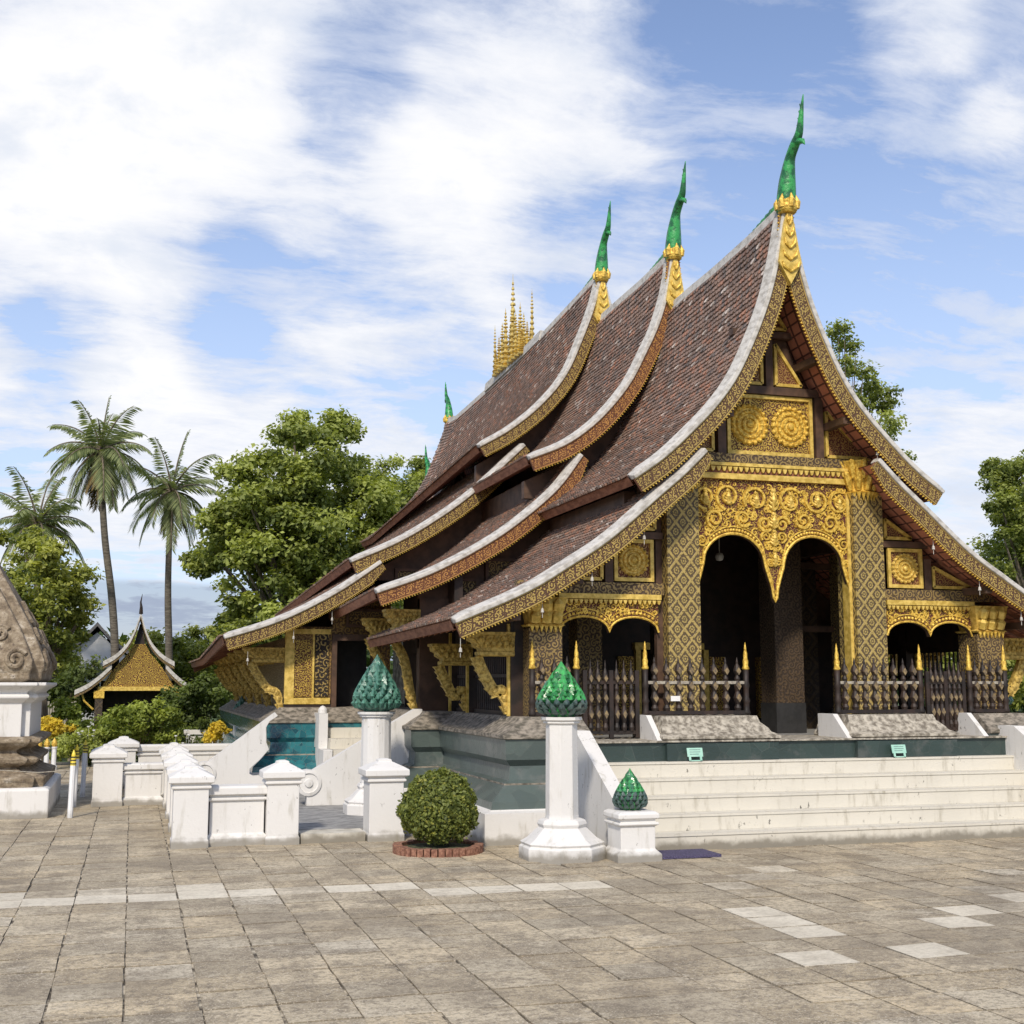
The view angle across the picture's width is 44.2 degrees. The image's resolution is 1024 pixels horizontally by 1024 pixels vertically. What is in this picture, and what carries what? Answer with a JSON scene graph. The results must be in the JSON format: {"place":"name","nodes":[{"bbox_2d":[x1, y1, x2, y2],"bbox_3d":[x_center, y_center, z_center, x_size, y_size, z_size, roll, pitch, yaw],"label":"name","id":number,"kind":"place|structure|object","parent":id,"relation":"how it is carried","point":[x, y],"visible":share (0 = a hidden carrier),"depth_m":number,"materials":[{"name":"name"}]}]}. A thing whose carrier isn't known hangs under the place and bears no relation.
{"place":"outdoors","nodes":[
{"label":"outdoors","id":0,"kind":"place"},
{"bbox_2d":[159,742,188,795],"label":"pier","id":1,"kind":"structure","parent":0,"point":[164,749],"depth_m":18.97,"materials":[{"name":"white paint"}]},
{"bbox_2d":[161,747,192,807],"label":"pier","id":2,"kind":"structure","parent":0,"point":[173,751],"depth_m":17.52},
{"bbox_2d":[163,752,198,818],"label":"pier","id":3,"kind":"structure","parent":0,"point":[175,759],"depth_m":16.10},
{"bbox_2d":[166,759,204,832],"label":"pier","id":4,"kind":"structure","parent":0,"point":[182,763],"depth_m":14.71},
{"bbox_2d":[168,765,214,848],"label":"pier","id":5,"kind":"structure","parent":0,"point":[190,785],"depth_m":13.24,"materials":[{"name":"white paint"}]},
{"bbox_2d":[208,793,412,835],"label":"courtyard floor","id":6,"kind":"structure","parent":0,"point":[319,817],"depth_m":15.10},
{"bbox_2d":[314,706,332,765],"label":"parapet","id":7,"kind":"structure","parent":6,"relation":"on","point":[323,753],"depth_m":19.47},
{"bbox_2d":[327,727,361,755],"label":"staircase","id":8,"kind":"structure","parent":6,"relation":"on","point":[340,739],"depth_m":19.63,"materials":[{"name":"beige concrete"}]},
{"bbox_2d":[299,709,421,805],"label":"parapet","id":9,"kind":"structure","parent":6,"relation":"on","point":[334,780],"depth_m":16.87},
{"bbox_2d":[343,711,394,815],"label":"pillar","id":10,"kind":"structure","parent":6,"relation":"on","point":[376,736],"depth_m":15.73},
{"bbox_2d":[351,654,401,711],"bbox_3d":[-1.710,2.164,15.988,0.649,0.720,0.658,2,-8,-16],"label":"lotus finial","id":11,"kind":"object","parent":10,"relation":"on","point":[376,689],"visible":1,"depth_m":15.80,"materials":[{"name":"green ceramic"}]},
{"bbox_2d":[358,758,409,841],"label":"pier","id":12,"kind":"structure","parent":0,"point":[384,779],"depth_m":13.82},
{"bbox_2d":[0,761,1023,1023],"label":"paving","id":13,"kind":"structure","parent":0,"point":[864,924],"depth_m":8.71,"materials":[{"name":"beige stone"}]},
{"bbox_2d":[0,565,60,818],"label":"stupa","id":14,"kind":"object","parent":13,"relation":"on","point":[28,663],"visible":0.99,"depth_m":16.50,"materials":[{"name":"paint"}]},
{"bbox_2d":[43,738,49,762],"bbox_3d":[-9.306,4.846,25.227,0.150,0.650,0.143,2,-8,-16],"label":"bollard","id":15,"kind":"object","parent":13,"relation":"on","point":[46,745],"visible":0.57,"depth_m":25.21,"materials":[{"name":"white paint"}]},
{"bbox_2d":[51,738,56,769],"bbox_3d":[-9.211,4.867,25.379,0.150,0.650,0.143,2,-8,-16],"label":"bollard","id":16,"kind":"object","parent":13,"relation":"on","point":[54,751],"visible":0.82,"depth_m":25.35,"materials":[{"name":"white paint"}]},
{"bbox_2d":[40,715,78,763],"bbox_3d":[-9.838,4.911,27.094,1.049,1.102,1.313,2,-8,-16],"label":"croton","id":17,"kind":"object","parent":13,"relation":"on","point":[54,726],"visible":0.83,"depth_m":26.77,"materials":[{"name":"yellow plant"}]},
{"bbox_2d":[67,750,76,817],"bbox_3d":[-5.655,3.503,16.219,0.078,0.880,0.071,6,-10,-39],"label":"post","id":18,"kind":"object","parent":13,"relation":"on","point":[73,760],"visible":0.95,"depth_m":16.19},
{"bbox_2d":[0,770,68,772],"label":"cord","id":19,"kind":"object","parent":18,"relation":"attached to","point":[34,772],"visible":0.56,"depth_m":16.10,"materials":[{"name":"fabric"}]},
{"bbox_2d":[73,744,79,806],"bbox_3d":[-6.111,3.700,17.666,0.078,0.880,0.071,6,-10,-39],"label":"post","id":20,"kind":"object","parent":13,"relation":"on","point":[77,750],"visible":0.62,"depth_m":17.66,"materials":[{"name":"white paint"}]},
{"bbox_2d":[80,740,87,796],"bbox_3d":[-6.511,3.909,19.203,0.078,0.880,0.071,-1,-8,6],"label":"post","id":21,"kind":"object","parent":13,"relation":"on","point":[84,768],"visible":0.94,"depth_m":19.18,"materials":[{"name":"white paint"}]},
{"bbox_2d":[91,744,123,751],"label":"pier","id":22,"kind":"structure","parent":13,"relation":"on","point":[103,745],"depth_m":19.47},
{"bbox_2d":[89,745,127,806],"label":"pier","id":23,"kind":"structure","parent":13,"relation":"on","point":[108,761],"depth_m":17.73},
{"bbox_2d":[108,736,139,788],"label":"pier","id":24,"kind":"structure","parent":13,"relation":"on","point":[129,745],"depth_m":20.73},
{"bbox_2d":[77,726,189,766],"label":"flowers","id":25,"kind":"object","parent":13,"relation":"on","point":[94,735],"visible":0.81,"depth_m":26.03,"materials":[{"name":"plant"}]},
{"bbox_2d":[122,762,163,805],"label":"courtyard wall","id":26,"kind":"structure","parent":13,"relation":"on","point":[142,786],"depth_m":17.94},
{"bbox_2d":[136,743,231,777],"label":"courtyard wall","id":27,"kind":"structure","parent":13,"relation":"on","point":[198,752],"depth_m":21.08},
{"bbox_2d":[183,729,212,743],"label":"wall","id":28,"kind":"structure","parent":13,"relation":"on","point":[195,732],"depth_m":28.32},
{"bbox_2d":[201,720,232,743],"bbox_3d":[-5.661,4.526,24.188,0.605,1.080,0.868,2,-8,-16],"label":"croton","id":29,"kind":"object","parent":13,"relation":"on","point":[215,731],"visible":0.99,"depth_m":24.01,"materials":[{"name":"yellow plant"}]},
{"bbox_2d":[208,783,266,846],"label":"courtyard wall","id":30,"kind":"structure","parent":13,"relation":"on","point":[236,815],"depth_m":13.46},
{"bbox_2d":[199,712,276,784],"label":"parapet","id":31,"kind":"structure","parent":13,"relation":"on","point":[234,762],"depth_m":18.97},
{"bbox_2d":[259,760,305,845],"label":"pier","id":32,"kind":"structure","parent":13,"relation":"on","point":[281,780],"depth_m":13.52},
{"bbox_2d":[298,828,364,843],"bbox_3d":[-1.988,3.562,13.839,0.700,0.120,0.380,2,-8,-16],"label":"courtyard step","id":33,"kind":"object","parent":13,"relation":"on","point":[330,836],"visible":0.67,"depth_m":13.69,"materials":[{"name":"white concrete"}]},
{"bbox_2d":[392,839,483,857],"bbox_3d":[-0.758,3.449,12.940,0.930,0.101,0.930,2,-8,-16],"label":"planting ring","id":34,"kind":"object","parent":13,"relation":"on","point":[420,848],"visible":0.81,"depth_m":12.67,"materials":[{"name":"brick"}]},
{"bbox_2d":[395,766,480,845],"bbox_3d":[-0.761,3.047,13.004,0.873,0.874,0.882,2,-8,-16],"label":"bush","id":35,"kind":"object","parent":34,"relation":"in","point":[438,807],"visible":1,"depth_m":12.74,"materials":[{"name":"green plant"}]},
{"bbox_2d":[519,716,605,864],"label":"pillar","id":36,"kind":"structure","parent":13,"relation":"on","point":[561,833],"depth_m":12.38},
{"bbox_2d":[535,661,587,716],"bbox_3d":[0.495,1.772,12.671,0.530,0.560,0.524,2,-8,-16],"label":"lotus finial","id":37,"kind":"object","parent":36,"relation":"on","point":[561,694],"visible":1,"depth_m":12.52,"materials":[{"name":"green ceramic"}]},
{"bbox_2d":[189,94,1023,845],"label":"temple","id":38,"kind":"structure","parent":13,"relation":"on","point":[717,464],"depth_m":16.35,"materials":[{"name":"tile"}]},
{"bbox_2d":[528,641,579,716],"bbox_3d":[0.490,1.921,14.576,0.640,0.870,0.110,2,-8,-16],"label":"railing","id":39,"kind":"object","parent":38,"relation":"on","point":[540,683],"visible":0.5,"depth_m":14.50,"materials":[{"name":"brown wood"}]},
{"bbox_2d":[582,660,639,737],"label":"gate","id":40,"kind":"structure","parent":38,"relation":"on","point":[611,712],"depth_m":14.72,"materials":[{"name":"brown wood"}]},
{"bbox_2d":[642,641,750,714],"bbox_3d":[2.201,1.990,15.081,1.410,0.870,0.110,2,-8,-16],"label":"railing","id":41,"kind":"object","parent":38,"relation":"on","point":[690,683],"visible":1,"depth_m":15.03,"materials":[{"name":"brown wood"}]},
{"bbox_2d":[671,696,679,700],"bbox_3d":[1.932,2.205,14.919,0.120,0.060,0.010,2,-8,-16],"label":"card","id":42,"kind":"object","parent":41,"relation":"hanging from","point":[675,698],"visible":1,"depth_m":14.91,"materials":[{"name":"paper"}]},
{"bbox_2d":[833,644,924,713],"bbox_3d":[4.592,2.086,15.788,1.280,0.870,0.110,2,-8,-16],"label":"railing","id":43,"kind":"object","parent":38,"relation":"on","point":[918,684],"visible":1,"depth_m":15.74,"materials":[{"name":"brown wood"}]},
{"bbox_2d":[924,662,966,729],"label":"gate","id":44,"kind":"structure","parent":38,"relation":"on","point":[946,712],"depth_m":16.00,"materials":[{"name":"brown wood"}]},
{"bbox_2d":[965,645,1009,712],"bbox_3d":[6.111,2.147,16.236,0.630,0.870,0.110,2,-8,-16],"label":"railing","id":45,"kind":"object","parent":38,"relation":"on","point":[973,687],"visible":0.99,"depth_m":16.19,"materials":[{"name":"brown wood"}]},
{"bbox_2d":[577,730,661,862],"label":"parapet","id":46,"kind":"structure","parent":13,"relation":"on","point":[626,836],"depth_m":12.84,"materials":[{"name":"white paint"}]},
{"bbox_2d":[612,768,647,809],"bbox_3d":[1.168,2.737,12.490,0.357,0.400,0.352,2,-8,-16],"label":"lotus finial","id":47,"kind":"object","parent":46,"relation":"on","point":[630,794],"visible":1,"depth_m":12.39,"materials":[{"name":"green ceramic"}]},
{"bbox_2d":[658,849,721,858],"bbox_3d":[1.697,3.418,12.619,0.660,0.026,0.440,2,-8,-16],"label":"doormat","id":48,"kind":"object","parent":13,"relation":"on","point":[685,853],"visible":0.77,"depth_m":12.55,"materials":[{"name":"fabric"}]},
{"bbox_2d":[608,755,1023,849],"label":"staircase","id":49,"kind":"structure","parent":13,"relation":"on","point":[729,804],"depth_m":14.08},
{"bbox_2d":[686,748,702,760],"bbox_3d":[2.066,2.736,14.236,0.190,0.148,0.044,2,-8,-16],"label":"sign","id":50,"kind":"object","parent":49,"relation":"on","point":[694,752],"visible":1,"depth_m":14.24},
{"bbox_2d":[891,745,906,757],"bbox_3d":[4.596,2.838,14.984,0.190,0.148,0.044,2,-8,-16],"label":"sign","id":51,"kind":"object","parent":49,"relation":"on","point":[898,749],"visible":1,"depth_m":14.98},
{"bbox_2d":[998,725,1023,769],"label":"parapet","id":52,"kind":"structure","parent":13,"relation":"on","point":[1014,741],"depth_m":15.41,"materials":[{"name":"white paint"}]},
{"bbox_3d":[-5.686,4.844,26.432,0.360,0.980,0.360,2,-8,-16],"label":"pedestal","id":53,"kind":"object","parent":13,"relation":"on","visible":0},
{"bbox_2d":[231,696,244,716],"bbox_3d":[-5.686,4.111,26.532,0.429,0.500,0.422,2,-8,-16],"label":"lotus finial","id":54,"kind":"object","parent":53,"relation":"on","point":[241,701],"visible":0.27,"depth_m":26.48,"materials":[{"name":"green ceramic"}]},
{"bbox_2d":[0,0,1023,667],"label":"sky","id":55,"kind":"structure","parent":0,"point":[219,218],"materials":[{"name":"blue"}]},
{"bbox_2d":[49,703,1021,761],"bbox_3d":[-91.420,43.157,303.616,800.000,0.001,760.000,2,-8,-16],"label":"ground","id":56,"kind":"structure","parent":0,"point":[1019,710],"depth_m":59.78,"materials":[{"name":"green plant"}]},
{"bbox_2d":[0,466,93,601],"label":"palm tree","id":57,"kind":"object","parent":56,"relation":"on","point":[25,516],"visible":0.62,"depth_m":39.59,"materials":[{"name":"green plant"}]},
{"bbox_2d":[0,525,107,760],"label":"broadleaf tree","id":58,"kind":"object","parent":56,"relation":"on","point":[64,589],"visible":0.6,"depth_m":28.58,"materials":[{"name":"green plant"}]},
{"bbox_2d":[48,701,75,723],"bbox_3d":[-12.358,5.646,33.446,1.485,1.246,0.040,2,-8,-16],"label":"fence","id":59,"kind":"object","parent":56,"relation":"on","point":[64,721],"visible":0.05,"depth_m":33.52,"materials":[{"name":"wicker"}]},
{"bbox_2d":[48,696,93,761],"bbox_3d":[-10.071,4.934,28.701,0.948,1.491,1.306,-1,-8,8],"label":"bush","id":60,"kind":"object","parent":56,"relation":"on","point":[67,709],"visible":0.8,"depth_m":28.59,"materials":[{"name":"green plant"}]},
{"bbox_2d":[42,726,109,765],"bbox_3d":[-9.189,4.951,26.495,1.500,0.917,1.756,2,-8,-16],"label":"bush","id":61,"kind":"object","parent":56,"relation":"on","point":[65,746],"visible":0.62,"depth_m":26.07,"materials":[{"name":"green plant"}]},
{"bbox_2d":[47,652,106,725],"bbox_3d":[-14.367,5.752,39.685,3.964,2.850,4.076,2,-8,-16],"label":"tree","id":62,"kind":"object","parent":56,"relation":"on","point":[69,681],"visible":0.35,"depth_m":39.32,"materials":[{"name":"green plant"}]},
{"bbox_2d":[61,622,128,725],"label":"house","id":63,"kind":"structure","parent":56,"relation":"on","point":[98,644],"depth_m":44.41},
{"bbox_2d":[43,395,153,670],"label":"palm tree","id":64,"kind":"object","parent":56,"relation":"on","point":[103,455],"visible":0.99,"depth_m":42.01,"materials":[{"name":"green plant"}]},
{"bbox_2d":[74,594,186,735],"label":"chapel","id":65,"kind":"structure","parent":56,"relation":"on","point":[138,672],"depth_m":38.13,"materials":[{"name":"gold metal"}]},
{"bbox_2d":[91,696,186,760],"bbox_3d":[-8.126,4.770,27.508,2.024,1.513,2.313,2,-8,-16],"label":"bush","id":66,"kind":"object","parent":56,"relation":"on","point":[134,720],"visible":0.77,"depth_m":27.09,"materials":[{"name":"green plant"}]},
{"bbox_2d":[114,430,225,680],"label":"palm tree","id":67,"kind":"object","parent":56,"relation":"on","point":[169,497],"visible":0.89,"depth_m":44.56,"materials":[{"name":"green plant"}]},
{"bbox_2d":[100,612,240,718],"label":"broadleaf tree","id":68,"kind":"object","parent":56,"relation":"on","point":[195,645],"visible":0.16,"depth_m":48.47,"materials":[{"name":"green plant"}]},
{"bbox_2d":[154,671,233,735],"bbox_3d":[-8.751,5.633,35.594,2.534,2.348,3.572,0,-8,1],"label":"tree","id":69,"kind":"object","parent":56,"relation":"on","point":[199,699],"visible":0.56,"depth_m":34.56,"materials":[{"name":"green plant"}]},
{"bbox_2d":[176,716,226,743],"bbox_3d":[-7.110,5.153,28.697,1.948,1.064,1.317,11,-14,-55],"label":"bush","id":70,"kind":"object","parent":56,"relation":"on","point":[203,724],"visible":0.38,"depth_m":28.26,"materials":[{"name":"green plant"}]},
{"bbox_2d":[178,404,422,646],"bbox_3d":[-7.306,1.817,42.049,7.742,11.296,8.637,-4,-9,29],"label":"broadleaf tree","id":71,"kind":"object","parent":56,"relation":"on","point":[307,517],"visible":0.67,"depth_m":39.93,"materials":[{"name":"green plant"}]},
{"bbox_2d":[340,454,430,703],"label":"broadleaf tree","id":72,"kind":"object","parent":56,"relation":"on","point":[417,472],"visible":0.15,"depth_m":50.17,"materials":[{"name":"green plant"}]},
{"bbox_2d":[63,623,1023,712],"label":"distant wood","id":73,"kind":"object","parent":56,"relation":"on","point":[123,638],"depth_m":75.27,"materials":[{"name":"green plant"}]},
{"bbox_2d":[824,317,917,460],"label":"broadleaf tree","id":74,"kind":"object","parent":56,"relation":"on","point":[873,389],"visible":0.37,"depth_m":43.25,"materials":[{"name":"green plant"}]},
{"bbox_2d":[888,652,1023,710],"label":"tree","id":75,"kind":"object","parent":56,"relation":"on","point":[1010,666],"visible":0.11,"depth_m":34.02,"materials":[{"name":"green plant"}]},
{"bbox_2d":[966,449,1023,587],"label":"broadleaf tree","id":76,"kind":"object","parent":56,"relation":"on","point":[1005,510],"visible":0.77,"depth_m":39.53,"materials":[{"name":"green plant"}]}
]}

